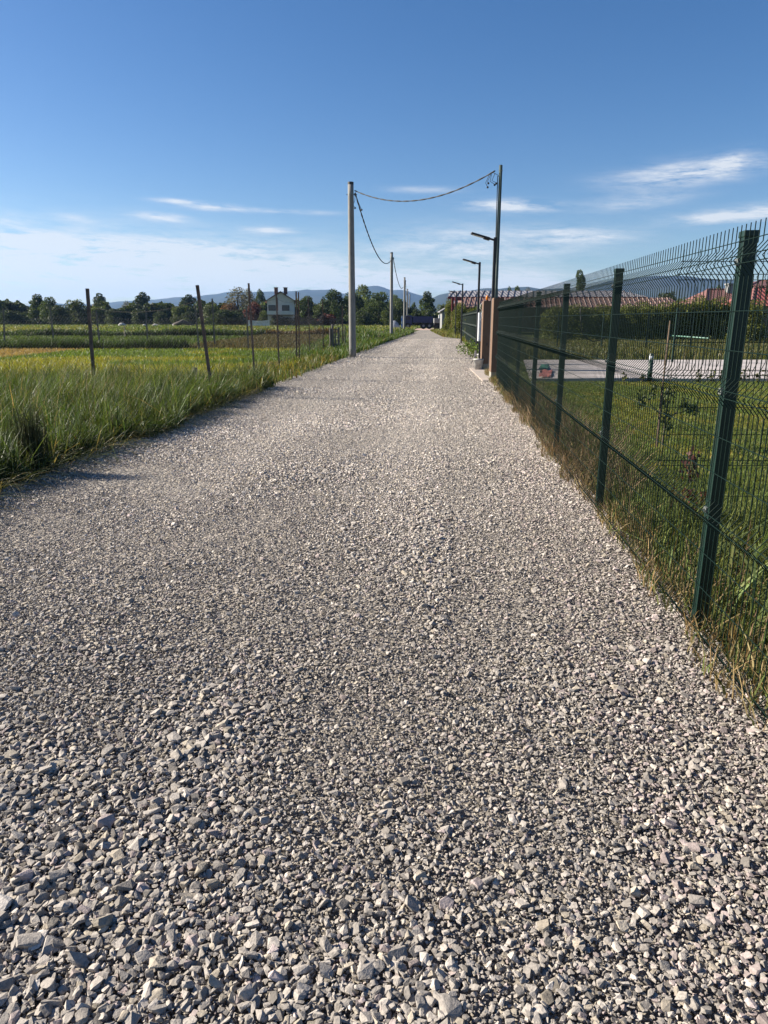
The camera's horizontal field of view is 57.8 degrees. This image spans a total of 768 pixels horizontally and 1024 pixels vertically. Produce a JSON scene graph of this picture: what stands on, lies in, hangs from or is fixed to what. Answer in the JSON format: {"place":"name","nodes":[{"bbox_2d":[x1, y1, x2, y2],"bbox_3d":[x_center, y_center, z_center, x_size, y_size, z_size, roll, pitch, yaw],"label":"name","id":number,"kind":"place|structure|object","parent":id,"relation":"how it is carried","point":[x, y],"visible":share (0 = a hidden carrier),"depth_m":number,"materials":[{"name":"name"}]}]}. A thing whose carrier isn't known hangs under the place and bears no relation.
{"place":"outdoors","nodes":[
{"label":"outdoors","id":0,"kind":"place"},
{"bbox_2d":[0,334,253,344],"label":"crop grass","id":1,"kind":"structure","parent":0,"point":[107,338],"depth_m":57.08,"materials":[{"name":"plant"}]},
{"bbox_2d":[0,347,328,379],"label":"field grass","id":2,"kind":"structure","parent":0,"point":[171,352],"depth_m":27.35,"materials":[{"name":"green plant"}]},
{"bbox_2d":[26,286,422,318],"bbox_3d":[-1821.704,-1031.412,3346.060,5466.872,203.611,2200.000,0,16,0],"label":"mountain range","id":3,"kind":"structure","parent":0,"point":[316,295],"depth_m":4112.14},
{"bbox_2d":[188,333,331,348],"bbox_3d":[-6.159,-12.503,50.326,10.216,0.399,28.735,0,16,0],"label":"stubble","id":4,"kind":"object","parent":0,"point":[235,340],"visible":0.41,"depth_m":42.34,"materials":[{"name":"plant"}]},
{"bbox_2d":[212,328,415,393],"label":"verge grass","id":5,"kind":"structure","parent":0,"point":[334,354],"depth_m":27.51,"materials":[{"name":"green plant"}]},
{"bbox_2d":[0,330,767,1023],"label":"road","id":6,"kind":"structure","parent":0,"point":[422,336],"depth_m":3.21,"materials":[{"name":"grey gravel"}]},
{"bbox_2d":[346,181,356,356],"bbox_3d":[-1.335,-10.067,29.397,0.378,7.089,0.308,-10,18,-32],"label":"utility pole","id":7,"kind":"object","parent":6,"relation":"on","point":[351,194],"visible":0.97,"depth_m":29.25,"materials":[{"name":"concrete"}]},
{"bbox_2d":[354,192,390,263],"bbox_3d":[-0.174,-16.666,43.814,0.415,1.338,31.291,1,16,3],"label":"overhead cable","id":8,"kind":"object","parent":7,"relation":"attached to","point":[366,228],"visible":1,"depth_m":33.08,"materials":[{"name":"black plastic"}]},
{"bbox_2d":[452,281,462,342],"bbox_3d":[4.934,-13.483,47.092,0.760,4.015,0.220,-1,16,-3],"label":"street lamp","id":9,"kind":"object","parent":6,"relation":"on","point":[461,310],"visible":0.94,"depth_m":47.01,"materials":[{"name":"grey metal"}]},
{"bbox_2d":[456,341,474,355],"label":"weed clump","id":10,"kind":"object","parent":6,"relation":"on","point":[463,348],"visible":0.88,"depth_m":31.14,"materials":[{"name":"green plant"}]},
{"bbox_2d":[462,259,480,351],"bbox_3d":[3.662,-8.620,29.553,0.760,4.018,0.220,-1,16,-3],"label":"street lamp","id":11,"kind":"object","parent":6,"relation":"on","point":[479,273],"visible":0.91,"depth_m":29.34,"materials":[{"name":"grey metal"}]},
{"bbox_2d":[470,368,490,381],"bbox_3d":[3.060,-4.124,20.830,0.649,0.035,4.886,1,16,3],"label":"gate threshold","id":12,"kind":"object","parent":6,"relation":"on","point":[481,375],"visible":0.36,"depth_m":20.48,"materials":[{"name":"concrete"}]},
{"bbox_2d":[473,359,483,369],"bbox_3d":[3.052,-4.775,22.533,0.351,0.360,0.348,-6,17,-22],"label":"bucket","id":13,"kind":"object","parent":12,"relation":"on","point":[478,364],"visible":0.97,"depth_m":22.41,"materials":[{"name":"plastic"}]},
{"bbox_2d":[471,232,496,371],"bbox_3d":[2.910,-6.191,20.784,0.760,4.023,0.220,-1,16,-3],"label":"street lamp","id":14,"kind":"object","parent":12,"relation":"on","point":[494,259],"visible":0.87,"depth_m":20.44,"materials":[{"name":"grey metal"}]},
{"bbox_2d":[480,301,490,368],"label":"gate pillar","id":15,"kind":"structure","parent":12,"relation":"on","point":[485,329],"depth_m":22.32,"materials":[{"name":"grey"}]},
{"bbox_2d":[489,298,504,376],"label":"gate pillar","id":16,"kind":"structure","parent":12,"relation":"on","point":[494,336],"depth_m":18.77,"materials":[{"name":"beige concrete"}]},
{"bbox_2d":[0,0,767,304],"label":"sky","id":17,"kind":"structure","parent":0,"point":[161,149],"materials":[{"name":"blue"}]},
{"bbox_2d":[2,323,767,730],"bbox_3d":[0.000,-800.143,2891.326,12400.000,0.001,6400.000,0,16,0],"label":"ground","id":18,"kind":"structure","parent":0,"point":[756,673],"depth_m":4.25,"materials":[{"name":"green plant"}]},
{"bbox_2d":[1,401,58,473],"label":"reed clump","id":19,"kind":"object","parent":18,"relation":"on","point":[29,429],"visible":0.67,"depth_m":7.37,"materials":[{"name":"green plant"}]},
{"bbox_2d":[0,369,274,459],"bbox_3d":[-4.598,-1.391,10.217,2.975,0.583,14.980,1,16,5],"label":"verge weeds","id":20,"kind":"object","parent":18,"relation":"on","point":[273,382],"visible":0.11,"depth_m":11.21,"materials":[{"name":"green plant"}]},
{"bbox_2d":[0,374,277,518],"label":"flattened grass","id":21,"kind":"structure","parent":18,"relation":"on","point":[109,445],"depth_m":8.61,"materials":[{"name":"green plant"}]},
{"bbox_2d":[0,347,296,486],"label":"roadside grass","id":22,"kind":"structure","parent":18,"relation":"on","point":[136,394],"depth_m":10.96,"materials":[{"name":"green plant"}]},
{"bbox_2d":[0,327,341,336],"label":"scrub strip","id":23,"kind":"object","parent":18,"relation":"on","point":[83,332],"visible":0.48,"depth_m":64.94,"materials":[{"name":"green plant"}]},
{"bbox_2d":[307,325,388,343],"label":"mound grass","id":24,"kind":"structure","parent":18,"relation":"on","point":[363,333],"depth_m":47.62,"materials":[{"name":"green plant"}]},
{"bbox_2d":[355,284,373,319],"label":"tree","id":25,"kind":"object","parent":18,"relation":"on","point":[364,290],"visible":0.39,"depth_m":171.39,"materials":[{"name":"green plant"}]},
{"bbox_2d":[360,292,395,324],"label":"tree","id":26,"kind":"object","parent":18,"relation":"on","point":[378,304],"visible":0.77,"depth_m":152.24,"materials":[{"name":"green plant"}]},
{"bbox_2d":[378,310,395,325],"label":"bush","id":27,"kind":"object","parent":18,"relation":"on","point":[386,317],"visible":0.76,"depth_m":142.07,"materials":[{"name":"green plant"}]},
{"bbox_2d":[390,252,393,333],"bbox_3d":[0.676,-18.459,59.617,0.376,7.112,0.298,10,18,31],"label":"utility pole","id":28,"kind":"object","parent":18,"relation":"on","point":[391,292],"visible":0.88,"depth_m":59.45,"materials":[{"name":"concrete"}]},
{"bbox_2d":[393,298,408,319],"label":"tree","id":29,"kind":"object","parent":18,"relation":"on","point":[399,303],"visible":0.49,"depth_m":162.46,"materials":[{"name":"green plant"}]},
{"bbox_2d":[396,308,412,324],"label":"bush","id":30,"kind":"object","parent":18,"relation":"on","point":[399,315],"visible":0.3,"depth_m":153.42,"materials":[{"name":"green plant"}]},
{"bbox_2d":[408,310,439,326],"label":"undergrowth","id":31,"kind":"object","parent":18,"relation":"on","point":[423,313],"visible":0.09,"depth_m":139.41,"materials":[{"name":"green plant"}]},
{"bbox_2d":[418,291,436,313],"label":"tree","id":32,"kind":"object","parent":18,"relation":"on","point":[426,303],"visible":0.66,"depth_m":157.24,"materials":[{"name":"green plant"}]},
{"bbox_2d":[441,298,454,331],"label":"bush","id":33,"kind":"object","parent":18,"relation":"on","point":[447,318],"visible":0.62,"depth_m":80.52,"materials":[{"name":"green plant"}]},
{"bbox_2d":[430,328,474,354],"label":"verge grass","id":34,"kind":"structure","parent":18,"relation":"on","point":[444,333],"depth_m":64.43,"materials":[{"name":"green plant"}]},
{"bbox_2d":[450,301,468,336],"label":"bush","id":35,"kind":"object","parent":18,"relation":"on","point":[458,320],"visible":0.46,"depth_m":65.19,"materials":[{"name":"green plant"}]},
{"bbox_2d":[460,308,481,352],"bbox_3d":[5.343,-11.626,44.176,0.129,2.035,42.570,1,16,5],"label":"roadside fence","id":36,"kind":"object","parent":18,"relation":"on","point":[469,320],"visible":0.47,"depth_m":40.23,"materials":[{"name":"green metal"}]},
{"bbox_2d":[477,313,481,358],"bbox_3d":[3.719,-6.312,25.381,0.600,1.840,0.290,0,16,0],"label":"meter cabinet","id":37,"kind":"object","parent":18,"relation":"on","point":[479,328],"visible":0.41,"depth_m":25.19,"materials":[{"name":"white metal"}]},
{"bbox_2d":[495,165,502,297],"bbox_3d":[3.678,-7.863,22.723,0.158,6.309,0.162,10,18,32],"label":"steel pole","id":38,"kind":"object","parent":18,"relation":"on","point":[498,209],"visible":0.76,"depth_m":22.28,"materials":[{"name":"black metal"}]},
{"bbox_2d":[354,170,496,201],"bbox_3d":[1.094,-11.690,25.179,0.414,1.106,8.562,-11,19,-33],"label":"overhead cable","id":39,"kind":"object","parent":38,"relation":"attached to","point":[495,184],"visible":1,"depth_m":24.01,"materials":[{"name":"black plastic"}]},
{"bbox_2d":[576,269,584,290],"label":"tree","id":40,"kind":"object","parent":18,"relation":"on","point":[581,278],"visible":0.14,"depth_m":113.76,"materials":[{"name":"green plant"}]},
{"bbox_2d":[720,286,767,337],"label":"house","id":41,"kind":"structure","parent":18,"relation":"on","point":[758,294],"depth_m":58.89,"materials":[{"name":"tile"}]},
{"bbox_2d":[438,302,454,329],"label":"shed","id":42,"kind":"structure","parent":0,"point":[442,314],"depth_m":100.57,"materials":[{"name":"white paint"}]},
{"bbox_2d":[448,290,677,331],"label":"long building","id":43,"kind":"structure","parent":0,"point":[470,299],"depth_m":78.27,"materials":[{"name":"metal"}]},
{"bbox_2d":[415,276,753,311],"bbox_3d":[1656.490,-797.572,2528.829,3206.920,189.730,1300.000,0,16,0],"label":"hills","id":44,"kind":"structure","parent":0,"point":[441,299],"depth_m":2941.58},
{"bbox_2d":[503,340,767,632],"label":"lawn","id":45,"kind":"structure","parent":0,"point":[734,467],"depth_m":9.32,"materials":[{"name":"plant"}]},
{"bbox_2d":[539,305,567,338],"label":"hedge shrub","id":46,"kind":"object","parent":45,"relation":"on","point":[545,324],"visible":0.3,"depth_m":53.50,"materials":[{"name":"green plant"}]},
{"bbox_2d":[556,303,585,339],"bbox_3d":[14.511,-14.635,53.970,2.974,3.020,3.055,14,21,42],"label":"hedge shrub","id":47,"kind":"object","parent":45,"relation":"on","point":[576,322],"visible":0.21,"depth_m":53.33,"materials":[{"name":"green plant"}]},
{"bbox_2d":[572,308,602,339],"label":"hedge shrub","id":48,"kind":"object","parent":45,"relation":"on","point":[590,318],"visible":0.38,"depth_m":53.49,"materials":[{"name":"green plant"}]},
{"bbox_2d":[589,303,620,339],"bbox_3d":[17.143,-14.682,54.140,2.904,3.020,2.827,-8,17,-26],"label":"hedge shrub","id":49,"kind":"object","parent":45,"relation":"on","point":[608,317],"visible":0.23,"depth_m":53.49,"materials":[{"name":"green plant"}]},
{"bbox_2d":[608,304,642,339],"bbox_3d":[18.702,-14.652,54.029,2.754,3.020,2.829,2,16,5],"label":"hedge shrub","id":50,"kind":"object","parent":45,"relation":"on","point":[627,322],"visible":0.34,"depth_m":53.45,"materials":[{"name":"green plant"}]},
{"bbox_2d":[495,218,767,726],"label":"fence","id":51,"kind":"object","parent":45,"relation":"on","point":[510,310],"visible":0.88,"depth_m":4.37,"materials":[{"name":"green metal"}]},
{"bbox_2d":[619,300,660,338],"bbox_3d":[20.103,-14.773,54.099,3.093,3.248,3.011,11,19,35],"label":"hedge shrub","id":52,"kind":"object","parent":45,"relation":"on","point":[644,317],"visible":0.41,"depth_m":53.35,"materials":[{"name":"green plant"}]},
{"bbox_2d":[530,378,766,381],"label":"path kerb","id":53,"kind":"structure","parent":45,"relation":"on","point":[636,380],"depth_m":18.48,"materials":[{"name":"grey concrete"}]},
{"bbox_2d":[647,353,653,381],"bbox_3d":[6.986,-3.780,18.254,0.131,0.730,0.131,0,16,0],"label":"bollard light","id":54,"kind":"object","parent":45,"relation":"on","point":[652,354],"visible":0.65,"depth_m":18.19,"materials":[{"name":"silver metal"}]},
{"bbox_2d":[639,301,675,339],"bbox_3d":[21.428,-14.693,53.934,3.017,3.172,2.937,3,16,9],"label":"hedge shrub","id":55,"kind":"object","parent":45,"relation":"on","point":[659,319],"visible":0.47,"depth_m":53.33,"materials":[{"name":"green plant"}]},
{"bbox_2d":[556,311,767,347],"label":"garden fence","id":56,"kind":"object","parent":45,"relation":"on","point":[656,326],"visible":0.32,"depth_m":39.68,"materials":[{"name":"green metal"}]},
{"bbox_2d":[635,321,699,446],"bbox_3d":[3.621,-1.600,8.802,0.833,1.580,0.230,0,16,0],"label":"staked sapling","id":57,"kind":"object","parent":45,"relation":"on","point":[653,389],"visible":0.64,"depth_m":8.86,"materials":[{"name":"green plant"}]},
{"bbox_2d":[663,297,697,339],"bbox_3d":[22.810,-14.827,53.926,2.942,3.476,2.864,12,20,37],"label":"hedge shrub","id":58,"kind":"object","parent":45,"relation":"on","point":[682,320],"visible":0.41,"depth_m":53.34,"materials":[{"name":"green plant"}]},
{"bbox_2d":[672,487,697,513],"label":"shrub","id":59,"kind":"object","parent":45,"relation":"on","point":[684,489],"visible":0.09,"depth_m":5.80,"materials":[{"name":"green plant"}]},
{"bbox_2d":[608,518,767,661],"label":"broad weeds","id":60,"kind":"object","parent":45,"relation":"on","point":[755,569],"visible":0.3,"depth_m":3.86,"materials":[{"name":"green plant"}]},
{"bbox_2d":[680,447,700,482],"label":"shrub","id":61,"kind":"object","parent":45,"relation":"on","point":[692,457],"visible":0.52,"depth_m":6.90,"materials":[{"name":"green plant"}]},
{"bbox_2d":[679,295,715,339],"bbox_3d":[24.331,-14.945,53.986,2.790,3.703,2.866,-4,16,-15],"label":"hedge shrub","id":62,"kind":"object","parent":45,"relation":"on","point":[699,315],"visible":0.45,"depth_m":53.36,"materials":[{"name":"green plant"}]},
{"bbox_2d":[640,518,767,664],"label":"dead stalks","id":63,"kind":"object","parent":45,"relation":"on","point":[727,586],"visible":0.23,"depth_m":3.98,"materials":[{"name":"brown plant"}]},
{"bbox_2d":[650,249,767,556],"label":"divider fence","id":64,"kind":"object","parent":45,"relation":"on","point":[721,342],"visible":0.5,"depth_m":4.56,"materials":[{"name":"green metal"}]},
{"bbox_2d":[699,296,729,338],"bbox_3d":[25.623,-14.886,53.894,2.791,3.627,2.717,-9,18,-29],"label":"hedge shrub","id":65,"kind":"object","parent":45,"relation":"on","point":[720,316],"visible":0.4,"depth_m":53.35,"materials":[{"name":"green plant"}]},
{"bbox_2d":[724,299,767,341],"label":"bush","id":66,"kind":"object","parent":45,"relation":"on","point":[753,324],"visible":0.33,"depth_m":47.61,"materials":[{"name":"green plant"}]},
{"bbox_2d":[503,338,767,359],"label":"garden grass","id":67,"kind":"structure","parent":0,"point":[581,342],"depth_m":31.54,"materials":[{"name":"green plant"}]},
{"bbox_2d":[524,360,767,377],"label":"garden path","id":68,"kind":"structure","parent":0,"point":[584,368],"depth_m":23.51,"materials":[{"name":"grey concrete"}]},
{"bbox_2d":[679,283,733,310],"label":"house","id":69,"kind":"structure","parent":0,"point":[715,294],"depth_m":77.47,"materials":[{"name":"paint"}]},
{"label":"green field","id":70,"kind":"structure","parent":0,"visible":0},
{"bbox_2d":[2,299,248,348],"bbox_3d":[-15.256,-9.844,36.600,16.802,2.718,3.262,0,16,0],"label":"back wire fence","id":71,"kind":"object","parent":70,"relation":"on","point":[49,308],"visible":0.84,"depth_m":37.97,"materials":[{"name":"black"}]},
{"bbox_2d":[0,336,282,349],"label":"tall grass strip","id":72,"kind":"object","parent":70,"relation":"on","point":[164,343],"depth_m":35.77,"materials":[{"name":"green plant"}]},
{"label":"meadow field","id":73,"kind":"structure","parent":0,"visible":0},
{"bbox_2d":[0,310,26,324],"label":"bush","id":74,"kind":"object","parent":73,"relation":"on","point":[18,317],"visible":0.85,"depth_m":163.05,"materials":[{"name":"green plant"}]},
{"bbox_2d":[23,293,50,324],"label":"tree","id":75,"kind":"object","parent":73,"relation":"on","point":[33,308],"visible":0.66,"depth_m":166.92,"materials":[{"name":"green plant"}]},
{"bbox_2d":[37,296,58,322],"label":"tree","id":76,"kind":"object","parent":73,"relation":"on","point":[44,313],"visible":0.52,"depth_m":164.03,"materials":[{"name":"green plant"}]},
{"bbox_2d":[48,305,72,324],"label":"bush","id":77,"kind":"object","parent":73,"relation":"on","point":[60,311],"visible":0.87,"depth_m":160.47,"materials":[{"name":"green plant"}]},
{"bbox_2d":[64,299,91,323],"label":"tree","id":78,"kind":"object","parent":73,"relation":"on","point":[75,309],"visible":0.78,"depth_m":172.05,"materials":[{"name":"green plant"}]},
{"bbox_2d":[91,305,116,324],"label":"bush","id":79,"kind":"object","parent":73,"relation":"on","point":[100,313],"visible":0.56,"depth_m":170.31,"materials":[{"name":"green plant"}]},
{"bbox_2d":[104,308,122,324],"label":"bush","id":80,"kind":"object","parent":73,"relation":"on","point":[113,313],"visible":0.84,"depth_m":165.08,"materials":[{"name":"green plant"}]},
{"bbox_2d":[131,308,149,324],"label":"bush","id":81,"kind":"object","parent":73,"relation":"on","point":[137,315],"visible":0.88,"depth_m":168.36,"materials":[{"name":"green plant"}]},
{"bbox_2d":[132,292,150,305],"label":"tree","id":82,"kind":"object","parent":73,"relation":"on","point":[142,299],"visible":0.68,"depth_m":195.22,"materials":[{"name":"green plant"}]},
{"bbox_2d":[153,312,168,324],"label":"bush","id":83,"kind":"object","parent":73,"relation":"on","point":[160,316],"visible":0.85,"depth_m":158.59,"materials":[{"name":"green plant"}]},
{"bbox_2d":[170,306,184,322],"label":"bush","id":84,"kind":"object","parent":73,"relation":"on","point":[176,313],"visible":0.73,"depth_m":177.45,"materials":[{"name":"green plant"}]},
{"bbox_2d":[178,294,195,306],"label":"tree","id":85,"kind":"object","parent":73,"relation":"on","point":[187,299],"visible":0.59,"depth_m":205.01,"materials":[{"name":"green plant"}]},
{"bbox_2d":[180,311,195,323],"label":"bush","id":86,"kind":"object","parent":73,"relation":"on","point":[185,317],"visible":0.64,"depth_m":165.09,"materials":[{"name":"green plant"}]},
{"bbox_2d":[0,297,413,324],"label":"undergrowth","id":87,"kind":"object","parent":73,"relation":"on","point":[126,314],"visible":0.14,"depth_m":187.44,"materials":[{"name":"green plant"}]},
{"bbox_2d":[197,303,220,324],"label":"bush","id":88,"kind":"object","parent":73,"relation":"on","point":[208,312],"visible":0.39,"depth_m":157.73,"materials":[{"name":"green plant"}]},
{"bbox_2d":[0,324,420,331],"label":"meadow grass","id":89,"kind":"structure","parent":73,"relation":"on","point":[151,327],"depth_m":114.96,"materials":[{"name":"green plant"}]},
{"bbox_2d":[206,309,244,324],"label":"bush","id":90,"kind":"object","parent":73,"relation":"on","point":[226,314],"visible":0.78,"depth_m":151.19,"materials":[{"name":"green plant"}]},
{"bbox_2d":[220,303,244,324],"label":"bush","id":91,"kind":"object","parent":73,"relation":"on","point":[230,307],"visible":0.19,"depth_m":160.89,"materials":[{"name":"brown plant"}]},
{"bbox_2d":[224,287,253,308],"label":"tree","id":92,"kind":"object","parent":73,"relation":"on","point":[242,302],"visible":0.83,"depth_m":190.74,"materials":[{"name":"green plant"}]},
{"bbox_2d":[243,301,261,323],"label":"bush","id":93,"kind":"object","parent":73,"relation":"on","point":[255,310],"visible":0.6,"depth_m":164.40,"materials":[{"name":"red plant"}]},
{"bbox_2d":[253,289,265,303],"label":"tree","id":94,"kind":"object","parent":73,"relation":"on","point":[260,296],"visible":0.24,"depth_m":205.08,"materials":[{"name":"green plant"}]},
{"bbox_2d":[257,310,267,324],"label":"bush","id":95,"kind":"object","parent":73,"relation":"on","point":[263,313],"visible":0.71,"depth_m":153.50,"materials":[{"name":"green plant"}]},
{"bbox_2d":[264,287,294,325],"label":"house","id":96,"kind":"structure","parent":73,"relation":"on","point":[285,309],"depth_m":143.71,"materials":[{"name":"paint"}]},
{"bbox_2d":[297,295,316,319],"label":"tree","id":97,"kind":"object","parent":73,"relation":"on","point":[303,301],"visible":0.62,"depth_m":176.70,"materials":[{"name":"green plant"}]},
{"bbox_2d":[304,307,314,323],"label":"bush","id":98,"kind":"object","parent":73,"relation":"on","point":[306,315],"visible":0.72,"depth_m":146.90,"materials":[{"name":"green plant"}]},
{"bbox_2d":[312,305,328,323],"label":"bush","id":99,"kind":"object","parent":73,"relation":"on","point":[318,311],"visible":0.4,"depth_m":153.22,"materials":[{"name":"green plant"}]},
{"bbox_2d":[315,313,335,325],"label":"bush","id":100,"kind":"object","parent":73,"relation":"on","point":[327,317],"visible":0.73,"depth_m":143.80,"materials":[{"name":"green plant"}]},
{"bbox_2d":[319,288,348,324],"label":"tree","id":101,"kind":"object","parent":73,"relation":"on","point":[331,304],"visible":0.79,"depth_m":157.16,"materials":[{"name":"green plant"}]},
{"bbox_2d":[341,291,364,320],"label":"tree","id":102,"kind":"object","parent":73,"relation":"on","point":[358,304],"visible":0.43,"depth_m":162.25,"materials":[{"name":"green plant"}]},
{"bbox_2d":[356,310,373,325],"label":"bush","id":103,"kind":"object","parent":73,"relation":"on","point":[361,316],"visible":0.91,"depth_m":143.52,"materials":[{"name":"green plant"}]},
{"label":"yellow field","id":104,"kind":"structure","parent":0,"visible":0},
{"bbox_2d":[0,283,343,383],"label":"wire fence","id":105,"kind":"object","parent":104,"relation":"on","point":[91,341],"visible":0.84,"depth_m":16.64,"materials":[{"name":"metal"}]},
{"bbox_2d":[329,324,345,347],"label":"picket gate","id":106,"kind":"structure","parent":104,"relation":"on","point":[332,330],"depth_m":34.89,"materials":[{"name":"grey metal"}]},
{"label":"dirt yard","id":107,"kind":"structure","parent":0,"visible":0},
{"bbox_2d":[405,315,432,328],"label":"tipper truck","id":108,"kind":"object","parent":107,"relation":"on","point":[423,322],"visible":0.84,"depth_m":114.91,"materials":[{"name":"blue metal"}]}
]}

